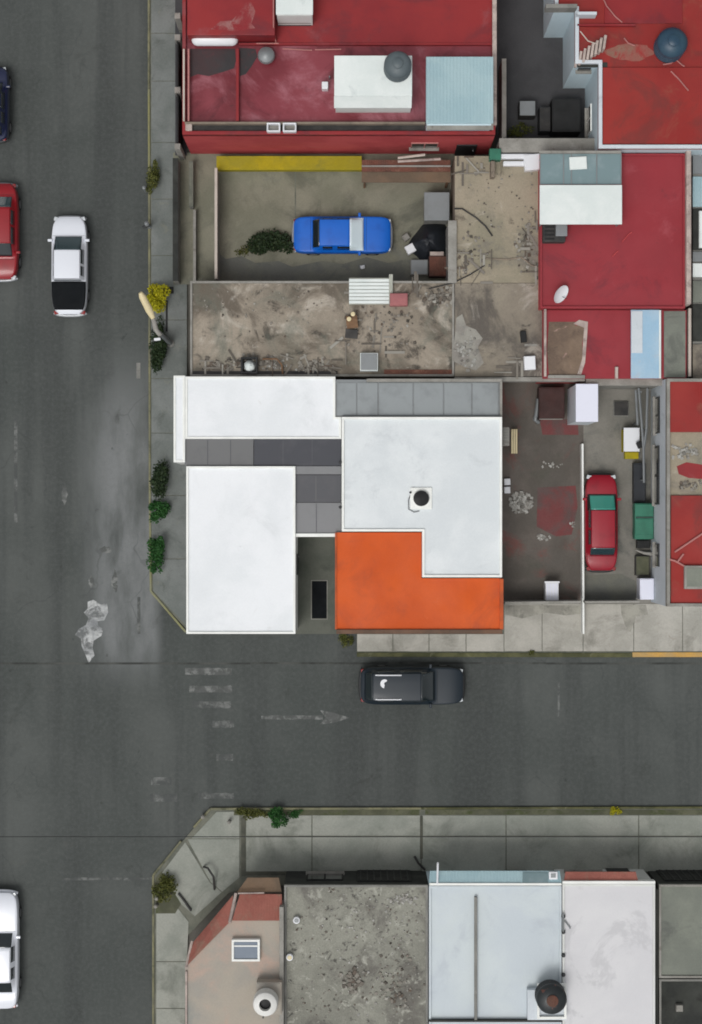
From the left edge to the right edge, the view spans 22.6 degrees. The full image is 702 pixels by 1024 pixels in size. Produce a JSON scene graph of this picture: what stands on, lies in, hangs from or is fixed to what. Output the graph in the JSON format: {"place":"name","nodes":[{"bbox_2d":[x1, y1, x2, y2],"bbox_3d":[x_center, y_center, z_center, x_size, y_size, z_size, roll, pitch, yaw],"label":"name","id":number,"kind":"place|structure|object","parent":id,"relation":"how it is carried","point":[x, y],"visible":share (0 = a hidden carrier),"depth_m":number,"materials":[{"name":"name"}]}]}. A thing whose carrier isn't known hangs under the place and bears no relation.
{"place":"outdoors","nodes":[
{"label":"outdoors","id":0,"kind":"place"},
{"bbox_2d":[150,0,186,627],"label":"pavement","id":1,"kind":"structure","parent":0,"point":[169,585],"depth_m":79.88,"materials":[{"name":"concrete"}]},
{"bbox_2d":[146,535,164,573],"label":"shrub","id":2,"kind":"object","parent":1,"relation":"on","point":[156,547],"visible":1,"depth_m":79.29,"materials":[{"name":"green plant"}]},
{"bbox_2d":[139,292,173,346],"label":"street lamp","id":3,"kind":"object","parent":1,"relation":"on","point":[147,306],"visible":1,"depth_m":74.36,"materials":[{"name":"grey metal"}]},
{"bbox_2d":[149,315,166,373],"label":"shrub","id":4,"kind":"object","parent":1,"relation":"on","point":[157,354],"visible":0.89,"depth_m":79.26,"materials":[{"name":"green plant"}]},
{"bbox_2d":[147,283,170,313],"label":"shrub","id":5,"kind":"object","parent":1,"relation":"on","point":[156,297],"visible":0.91,"depth_m":78.88,"materials":[{"name":"yellow plant"}]},
{"bbox_2d":[149,459,169,500],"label":"shrub","id":6,"kind":"object","parent":1,"relation":"on","point":[158,481],"visible":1,"depth_m":79.18,"materials":[{"name":"green plant"}]},
{"bbox_2d":[148,500,170,523],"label":"shrub","id":7,"kind":"object","parent":1,"relation":"on","point":[161,511],"visible":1,"depth_m":79.37,"materials":[{"name":"green plant"}]},
{"bbox_2d":[153,809,207,872],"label":"road","id":8,"kind":"structure","parent":0,"point":[174,822],"depth_m":80.00,"materials":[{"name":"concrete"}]},
{"bbox_2d":[175,0,186,154],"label":"yard floor","id":9,"kind":"structure","parent":0,"point":[178,6],"depth_m":79.86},
{"bbox_2d":[175,13,184,159],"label":"front fence","id":10,"kind":"object","parent":9,"relation":"on","point":[178,94],"visible":0.8,"depth_m":78.13,"materials":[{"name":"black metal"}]},
{"bbox_2d":[173,153,454,283],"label":"yard floor","id":11,"kind":"structure","parent":0,"point":[252,203],"depth_m":79.87,"materials":[{"name":"beige concrete"}]},
{"bbox_2d":[173,158,179,283],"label":"yard wall","id":12,"kind":"structure","parent":11,"relation":"on","point":[176,221],"depth_m":78.70,"materials":[{"name":"concrete"}]},
{"bbox_2d":[215,168,219,280],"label":"yard wall","id":13,"kind":"structure","parent":11,"relation":"on","point":[217,226],"depth_m":78.56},
{"bbox_2d":[244,228,293,255],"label":"shrub","id":14,"kind":"object","parent":11,"relation":"on","point":[265,241],"visible":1,"depth_m":79.38,"materials":[{"name":"green plant"}]},
{"bbox_2d":[216,156,361,171],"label":"yard wall","id":15,"kind":"structure","parent":11,"relation":"on","point":[288,163],"depth_m":79.10,"materials":[{"name":"paint"}]},
{"bbox_2d":[220,255,428,279],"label":"damp patch","id":16,"kind":"object","parent":11,"relation":"on","point":[239,268],"visible":0.87,"depth_m":79.87,"materials":[{"name":"concrete"}]},
{"bbox_2d":[292,213,392,255],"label":"parked car","id":17,"kind":"object","parent":11,"relation":"on","point":[359,234],"visible":1,"depth_m":78.96,"materials":[{"name":"blue paint"}]},
{"bbox_2d":[362,160,449,187],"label":"lean to","id":18,"kind":"object","parent":11,"relation":"on","point":[386,171],"visible":1,"depth_m":78.10,"materials":[{"name":"wood"}]},
{"bbox_2d":[409,224,446,259],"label":"tarp","id":19,"kind":"object","parent":11,"relation":"on","point":[426,239],"visible":0.98,"depth_m":79.34,"materials":[{"name":"plastic"}]},
{"bbox_2d":[424,192,448,224],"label":"lean to","id":20,"kind":"object","parent":11,"relation":"on","point":[436,207],"visible":0.84,"depth_m":78.40,"materials":[{"name":"grey metal"}]},
{"bbox_2d":[428,256,445,277],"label":"plank box","id":21,"kind":"object","parent":11,"relation":"on","point":[436,266],"visible":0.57,"depth_m":79.34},
{"bbox_2d":[445,220,456,283],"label":"yard wall","id":22,"kind":"structure","parent":11,"relation":"on","point":[451,251],"depth_m":76.90,"materials":[{"name":"concrete"}]},
{"bbox_2d":[296,537,335,633],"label":"driveway","id":23,"kind":"structure","parent":0,"point":[316,558],"depth_m":79.95,"materials":[{"name":"concrete"}]},
{"bbox_2d":[311,580,327,618],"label":"drain grate","id":24,"kind":"object","parent":23,"relation":"on","point":[319,598],"visible":1,"depth_m":79.93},
{"bbox_2d":[182,0,496,154],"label":"red house","id":25,"kind":"structure","parent":0,"point":[237,97],"depth_m":75.99,"materials":[{"name":"paint"}]},
{"bbox_2d":[192,38,237,45],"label":"gas tank","id":26,"kind":"object","parent":25,"relation":"on","point":[214,41],"visible":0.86,"depth_m":75.37,"materials":[{"name":"metal"}]},
{"bbox_2d":[276,0,312,25],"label":"rooftop cabin","id":27,"kind":"object","parent":25,"relation":"on","point":[294,12],"visible":1,"depth_m":74.30,"materials":[{"name":"metal"}]},
{"bbox_2d":[334,56,411,112],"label":"rooftop hut","id":28,"kind":"object","parent":25,"relation":"on","point":[363,84],"visible":0.98,"depth_m":74.36,"materials":[{"name":"paint"}]},
{"bbox_2d":[384,51,411,82],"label":"water tank","id":29,"kind":"object","parent":28,"relation":"on","point":[397,66],"visible":1,"depth_m":73.41,"materials":[{"name":"grey plastic"}]},
{"bbox_2d":[426,57,492,130],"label":"rooftop shed","id":30,"kind":"structure","parent":25,"relation":"on","point":[459,93],"depth_m":74.70,"materials":[{"name":"metal"}]},
{"bbox_2d":[187,137,494,954],"bbox_3d":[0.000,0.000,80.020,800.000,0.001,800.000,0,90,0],"label":"ground","id":31,"kind":"structure","parent":0,"point":[201,925],"depth_m":80.02,"materials":[{"name":"concrete"}]},
{"bbox_2d":[185,877,283,1023],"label":"beige house","id":32,"kind":"structure","parent":31,"relation":"on","point":[220,986],"depth_m":76.70,"materials":[{"name":"paint"}]},
{"bbox_2d":[232,938,259,960],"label":"roof skylight","id":33,"kind":"object","parent":32,"relation":"on","point":[245,949],"visible":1,"depth_m":76.46,"materials":[{"name":"blue glass"}]},
{"bbox_2d":[256,978,281,1014],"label":"tank stand","id":34,"kind":"object","parent":32,"relation":"on","point":[275,984],"visible":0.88,"depth_m":75.97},
{"bbox_2d":[253,988,277,1017],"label":"water tank","id":35,"kind":"object","parent":34,"relation":"on","point":[265,1001],"visible":1,"depth_m":75.21,"materials":[{"name":"white plastic"}]},
{"bbox_2d":[174,375,502,633],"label":"corner house","id":36,"kind":"structure","parent":31,"relation":"on","point":[259,457],"depth_m":76.46,"materials":[{"name":"white paint"}]},
{"bbox_2d":[410,487,431,508],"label":"air conditioner outdoor unit","id":37,"kind":"object","parent":36,"relation":"on","point":[420,497],"visible":1,"depth_m":76.10,"materials":[{"name":"white plastic"}]},
{"bbox_2d":[284,869,427,1023],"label":"grey roof house","id":38,"kind":"structure","parent":31,"relation":"on","point":[299,886],"depth_m":76.98,"materials":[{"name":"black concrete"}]},
{"bbox_2d":[306,871,344,880],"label":"window","id":39,"kind":"structure","parent":38,"relation":"in","point":[311,875],"depth_m":78.61,"materials":[{"name":"glass"}]},
{"bbox_2d":[296,887,424,1014],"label":"rubble","id":40,"kind":"object","parent":38,"relation":"on","point":[321,927],"visible":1,"depth_m":76.95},
{"bbox_2d":[190,156,584,381],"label":"bare house","id":41,"kind":"structure","parent":31,"relation":"on","point":[501,312],"depth_m":77.20,"materials":[{"name":"brown concrete"}]},
{"bbox_2d":[199,353,279,370],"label":"rubble","id":42,"kind":"object","parent":41,"relation":"on","point":[238,363],"visible":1,"depth_m":77.14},
{"bbox_2d":[360,353,377,371],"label":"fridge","id":43,"kind":"object","parent":41,"relation":"on","point":[368,362],"visible":1,"depth_m":76.57,"materials":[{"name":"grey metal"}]},
{"bbox_2d":[349,274,392,304],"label":"sheet stack","id":44,"kind":"object","parent":41,"relation":"on","point":[370,291],"visible":1,"depth_m":77.00,"materials":[{"name":"metal"}]},
{"bbox_2d":[344,291,424,351],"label":"rubble","id":45,"kind":"object","parent":41,"relation":"on","point":[393,320],"visible":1,"depth_m":77.16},
{"bbox_2d":[418,285,454,307],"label":"rubble","id":46,"kind":"object","parent":41,"relation":"on","point":[431,295],"visible":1,"depth_m":77.14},
{"bbox_2d":[452,314,483,369],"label":"mortar patch","id":47,"kind":"object","parent":41,"relation":"on","point":[460,329],"visible":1,"depth_m":77.09,"materials":[{"name":"concrete"}]},
{"bbox_2d":[426,870,561,1023],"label":"blue house","id":48,"kind":"structure","parent":31,"relation":"on","point":[494,945],"depth_m":76.80,"materials":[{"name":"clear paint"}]},
{"bbox_2d":[527,983,566,1019],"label":"tank stand","id":49,"kind":"object","parent":48,"relation":"on","point":[534,1012],"visible":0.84,"depth_m":76.40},
{"bbox_2d":[535,979,566,1013],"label":"water tank","id":50,"kind":"object","parent":49,"relation":"on","point":[550,996],"visible":1,"depth_m":75.39,"materials":[{"name":"black plastic"}]},
{"bbox_2d":[554,868,654,1023],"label":"lilac house","id":51,"kind":"structure","parent":31,"relation":"on","point":[608,945],"depth_m":76.78,"materials":[{"name":"white paint"}]},
{"bbox_2d":[535,151,690,383],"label":"magenta house","id":52,"kind":"structure","parent":31,"relation":"on","point":[586,328],"depth_m":76.45,"materials":[{"name":"paint"}]},
{"bbox_2d":[542,225,566,243],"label":"air cooler","id":53,"kind":"object","parent":52,"relation":"on","point":[554,234],"visible":0.9,"depth_m":75.90,"materials":[{"name":"grey metal"}]},
{"bbox_2d":[539,151,621,226],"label":"roof canopy","id":54,"kind":"object","parent":52,"relation":"on","point":[580,204],"visible":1,"depth_m":75.42,"materials":[{"name":"white metal"}]},
{"bbox_2d":[631,310,660,377],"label":"awning sheet","id":55,"kind":"object","parent":52,"relation":"on","point":[645,343],"visible":1,"depth_m":76.52,"materials":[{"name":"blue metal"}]},
{"bbox_2d":[648,869,701,1023],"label":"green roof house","id":56,"kind":"structure","parent":31,"relation":"on","point":[680,936],"depth_m":77.08,"materials":[{"name":"black concrete"}]},
{"bbox_2d":[651,378,701,606],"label":"house","id":57,"kind":"structure","parent":31,"relation":"on","point":[676,411],"depth_m":75.92,"materials":[{"name":"paint"}]},
{"bbox_2d":[652,445,659,505],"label":"window","id":58,"kind":"structure","parent":57,"relation":"in","point":[655,449],"depth_m":78.28,"materials":[{"name":"metal"}]},
{"bbox_2d":[684,565,701,588],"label":"roof skylight","id":59,"kind":"object","parent":57,"relation":"on","point":[692,576],"visible":1,"depth_m":75.68},
{"bbox_2d":[0,0,701,1023],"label":"road","id":60,"kind":"structure","parent":0,"point":[90,748],"depth_m":80.00,"materials":[{"name":"asphalt"}]},
{"bbox_2d":[0,67,11,143],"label":"parked car","id":61,"kind":"object","parent":60,"relation":"on","point":[5,121],"visible":1,"depth_m":79.10,"materials":[{"name":"blue paint"}]},
{"bbox_2d":[0,182,20,281],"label":"parked car","id":62,"kind":"object","parent":60,"relation":"on","point":[10,209],"visible":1,"depth_m":79.05,"materials":[{"name":"paint"}]},
{"bbox_2d":[0,889,21,1008],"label":"parked car","id":63,"kind":"object","parent":60,"relation":"on","point":[10,937],"visible":1,"depth_m":79.06,"materials":[{"name":"white paint"}]},
{"bbox_2d":[48,215,89,316],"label":"pickup truck","id":64,"kind":"object","parent":60,"relation":"on","point":[70,241],"visible":1,"depth_m":79.03,"materials":[{"name":"white paint"}]},
{"bbox_2d":[75,600,107,661],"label":"cement stain","id":65,"kind":"object","parent":60,"relation":"on","point":[89,632],"visible":1,"depth_m":80.00,"materials":[{"name":"concrete"}]},
{"bbox_2d":[148,168,150,487],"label":"kerb","id":66,"kind":"structure","parent":60,"relation":"on","point":[149,318],"depth_m":79.85,"materials":[{"name":"concrete"}]},
{"bbox_2d":[152,840,181,1023],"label":"kerb","id":67,"kind":"structure","parent":60,"relation":"on","point":[166,858],"depth_m":79.85,"materials":[{"name":"concrete"}]},
{"bbox_2d":[150,701,233,801],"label":"crosswalk marking","id":68,"kind":"object","parent":60,"relation":"on","point":[168,780],"visible":1,"depth_m":80.00,"materials":[{"name":"paint"}]},
{"bbox_2d":[185,668,231,692],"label":"crosswalk marking","id":69,"kind":"object","parent":60,"relation":"on","point":[208,671],"visible":1,"depth_m":80.00,"materials":[{"name":"paint"}]},
{"bbox_2d":[261,710,348,724],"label":"arrow marking","id":70,"kind":"object","parent":60,"relation":"on","point":[330,717],"visible":1,"depth_m":80.00,"materials":[{"name":"paint"}]},
{"bbox_2d":[193,807,420,827],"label":"kerb","id":71,"kind":"structure","parent":60,"relation":"on","point":[317,808],"depth_m":79.85,"materials":[{"name":"concrete"}]},
{"bbox_2d":[64,597,559,879],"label":"lane marking","id":72,"kind":"object","parent":60,"relation":"on","point":[138,632],"visible":1,"depth_m":80.00,"materials":[{"name":"paint"}]},
{"bbox_2d":[0,662,701,663],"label":"road seam","id":73,"kind":"object","parent":60,"relation":"on","point":[353,663],"visible":1,"depth_m":80.00,"materials":[{"name":"asphalt"}]},
{"bbox_2d":[359,664,464,707],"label":"dark car","id":74,"kind":"object","parent":60,"relation":"on","point":[430,685],"visible":1,"depth_m":78.85,"materials":[{"name":"black paint"}]},
{"bbox_2d":[357,652,631,656],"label":"kerb","id":75,"kind":"structure","parent":60,"relation":"on","point":[395,654],"depth_m":79.85,"materials":[{"name":"concrete"}]},
{"bbox_2d":[421,806,701,809],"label":"kerb","id":76,"kind":"structure","parent":60,"relation":"on","point":[604,807],"depth_m":79.85,"materials":[{"name":"concrete"}]},
{"bbox_2d":[632,652,701,656],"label":"kerb","id":77,"kind":"structure","parent":60,"relation":"on","point":[666,654],"depth_m":79.85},
{"bbox_2d":[0,836,701,836],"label":"overhead cable","id":78,"kind":"object","parent":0,"point":[350,836],"visible":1,"depth_m":73.74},
{"bbox_2d":[154,809,701,1023],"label":"pavement","id":79,"kind":"structure","parent":0,"point":[219,858],"depth_m":79.88,"materials":[{"name":"concrete"}]},
{"bbox_2d":[156,871,180,912],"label":"planting strip","id":80,"kind":"object","parent":79,"relation":"on","point":[173,904],"visible":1,"depth_m":79.87,"materials":[{"name":"soil"}]},
{"bbox_2d":[151,872,178,902],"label":"shrub","id":81,"kind":"object","parent":80,"relation":"on","point":[165,884],"visible":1,"depth_m":79.43,"materials":[{"name":"green plant"}]},
{"bbox_2d":[241,816,422,875],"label":"pavement joint","id":82,"kind":"object","parent":79,"relation":"on","point":[244,872],"visible":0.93,"depth_m":79.87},
{"bbox_2d":[234,810,701,814],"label":"planting strip","id":83,"kind":"object","parent":79,"relation":"on","point":[498,812],"visible":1,"depth_m":79.88,"materials":[{"name":"soil"}]},
{"bbox_2d":[655,886,657,1023],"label":"garden wall","id":84,"kind":"structure","parent":79,"relation":"on","point":[656,955],"depth_m":77.10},
{"bbox_2d":[357,604,701,652],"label":"pavement","id":85,"kind":"structure","parent":0,"point":[658,627],"depth_m":79.88,"materials":[{"name":"concrete"}]},
{"bbox_2d":[505,605,580,617],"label":"damp patch","id":86,"kind":"object","parent":85,"relation":"on","point":[521,611],"visible":1,"depth_m":79.87,"materials":[{"name":"concrete"}]},
{"bbox_2d":[621,605,647,631],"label":"damp patch","id":87,"kind":"object","parent":85,"relation":"on","point":[629,613],"visible":1,"depth_m":79.87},
{"bbox_2d":[495,0,584,147],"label":"lane floor","id":88,"kind":"structure","parent":0,"point":[529,53],"depth_m":79.94,"materials":[{"name":"concrete"}]},
{"bbox_2d":[499,59,505,137],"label":"lane wall","id":89,"kind":"structure","parent":88,"relation":"on","point":[502,100],"depth_m":78.00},
{"bbox_2d":[518,101,535,119],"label":"grey cabinet","id":90,"kind":"object","parent":88,"relation":"on","point":[526,110],"visible":1,"depth_m":79.11,"materials":[{"name":"metal"}]},
{"bbox_2d":[537,107,550,134],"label":"black bin","id":91,"kind":"object","parent":88,"relation":"on","point":[543,120],"visible":1,"depth_m":79.01,"materials":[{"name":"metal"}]},
{"bbox_2d":[496,138,594,153],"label":"lane wall","id":92,"kind":"structure","parent":88,"relation":"on","point":[521,145],"depth_m":76.80,"materials":[{"name":"concrete"}]},
{"bbox_2d":[549,98,580,136],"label":"black bin","id":93,"kind":"object","parent":88,"relation":"on","point":[565,117],"visible":0.98,"depth_m":78.81,"materials":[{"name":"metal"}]},
{"bbox_2d":[500,382,582,603],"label":"yard floor","id":94,"kind":"structure","parent":0,"point":[531,563],"depth_m":79.88,"materials":[{"name":"concrete"}]},
{"bbox_2d":[508,491,533,513],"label":"pale debris","id":95,"kind":"object","parent":94,"relation":"on","point":[525,503],"visible":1,"depth_m":79.80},
{"bbox_2d":[537,387,564,418],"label":"shed box","id":96,"kind":"object","parent":94,"relation":"on","point":[551,402],"visible":1,"depth_m":78.95,"materials":[{"name":"metal"}]},
{"bbox_2d":[537,419,578,535],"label":"painted floor","id":97,"kind":"structure","parent":94,"relation":"on","point":[557,507],"depth_m":79.87,"materials":[{"name":"red paint"}]},
{"bbox_2d":[567,384,597,424],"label":"white shed","id":98,"kind":"structure","parent":94,"relation":"on","point":[582,404],"depth_m":76.68,"materials":[{"name":"paint"}]},
{"bbox_2d":[580,444,584,633],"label":"yard wall","id":99,"kind":"structure","parent":94,"relation":"on","point":[582,525],"depth_m":79.25,"materials":[{"name":"paint"}]},
{"bbox_2d":[583,389,656,603],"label":"court floor","id":100,"kind":"structure","parent":0,"point":[603,453],"depth_m":79.88,"materials":[{"name":"concrete"}]},
{"bbox_2d":[582,473,620,572],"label":"parked car","id":101,"kind":"object","parent":100,"relation":"on","point":[600,499],"visible":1,"depth_m":78.91,"materials":[{"name":"red paint"}]},
{"bbox_2d":[585,574,635,599],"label":"damp patch","id":102,"kind":"object","parent":100,"relation":"on","point":[611,587],"visible":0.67,"depth_m":79.87,"materials":[{"name":"concrete"}]},
{"bbox_2d":[578,379,662,388],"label":"yard wall","id":103,"kind":"structure","parent":100,"relation":"on","point":[626,383],"depth_m":77.00,"materials":[{"name":"concrete"}]},
{"bbox_2d":[621,428,639,458],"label":"wash box","id":104,"kind":"object","parent":100,"relation":"on","point":[630,437],"visible":1,"depth_m":79.00,"materials":[{"name":"white paint"}]},
{"bbox_2d":[632,463,645,502],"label":"black crate","id":105,"kind":"object","parent":100,"relation":"on","point":[638,491],"visible":0.91,"depth_m":79.39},
{"bbox_2d":[632,388,648,482],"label":"rack","id":106,"kind":"object","parent":100,"relation":"on","point":[643,435],"visible":1,"depth_m":78.45,"materials":[{"name":"grey metal"}]},
{"bbox_2d":[632,503,653,538],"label":"green cart","id":107,"kind":"object","parent":100,"relation":"on","point":[643,520],"visible":0.89,"depth_m":78.96,"materials":[{"name":"metal"}]},
{"bbox_2d":[637,578,653,599],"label":"white bin","id":108,"kind":"object","parent":100,"relation":"on","point":[645,588],"visible":1,"depth_m":78.94,"materials":[{"name":"paint"}]},
{"bbox_2d":[544,0,701,156],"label":"stepped house","id":109,"kind":"structure","parent":0,"point":[639,98],"depth_m":75.64,"materials":[{"name":"paint"}]},
{"bbox_2d":[574,31,606,67],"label":"stair","id":110,"kind":"object","parent":109,"relation":"on","point":[597,47],"visible":1,"depth_m":75.39,"materials":[{"name":"paint"}]},
{"bbox_2d":[653,27,687,62],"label":"water tank","id":111,"kind":"object","parent":109,"relation":"on","point":[670,44],"visible":1,"depth_m":74.58,"materials":[{"name":"blue plastic"}]},
{"bbox_2d":[683,155,701,377],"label":"grey house","id":112,"kind":"structure","parent":0,"point":[693,309],"depth_m":76.88,"materials":[{"name":"concrete"}]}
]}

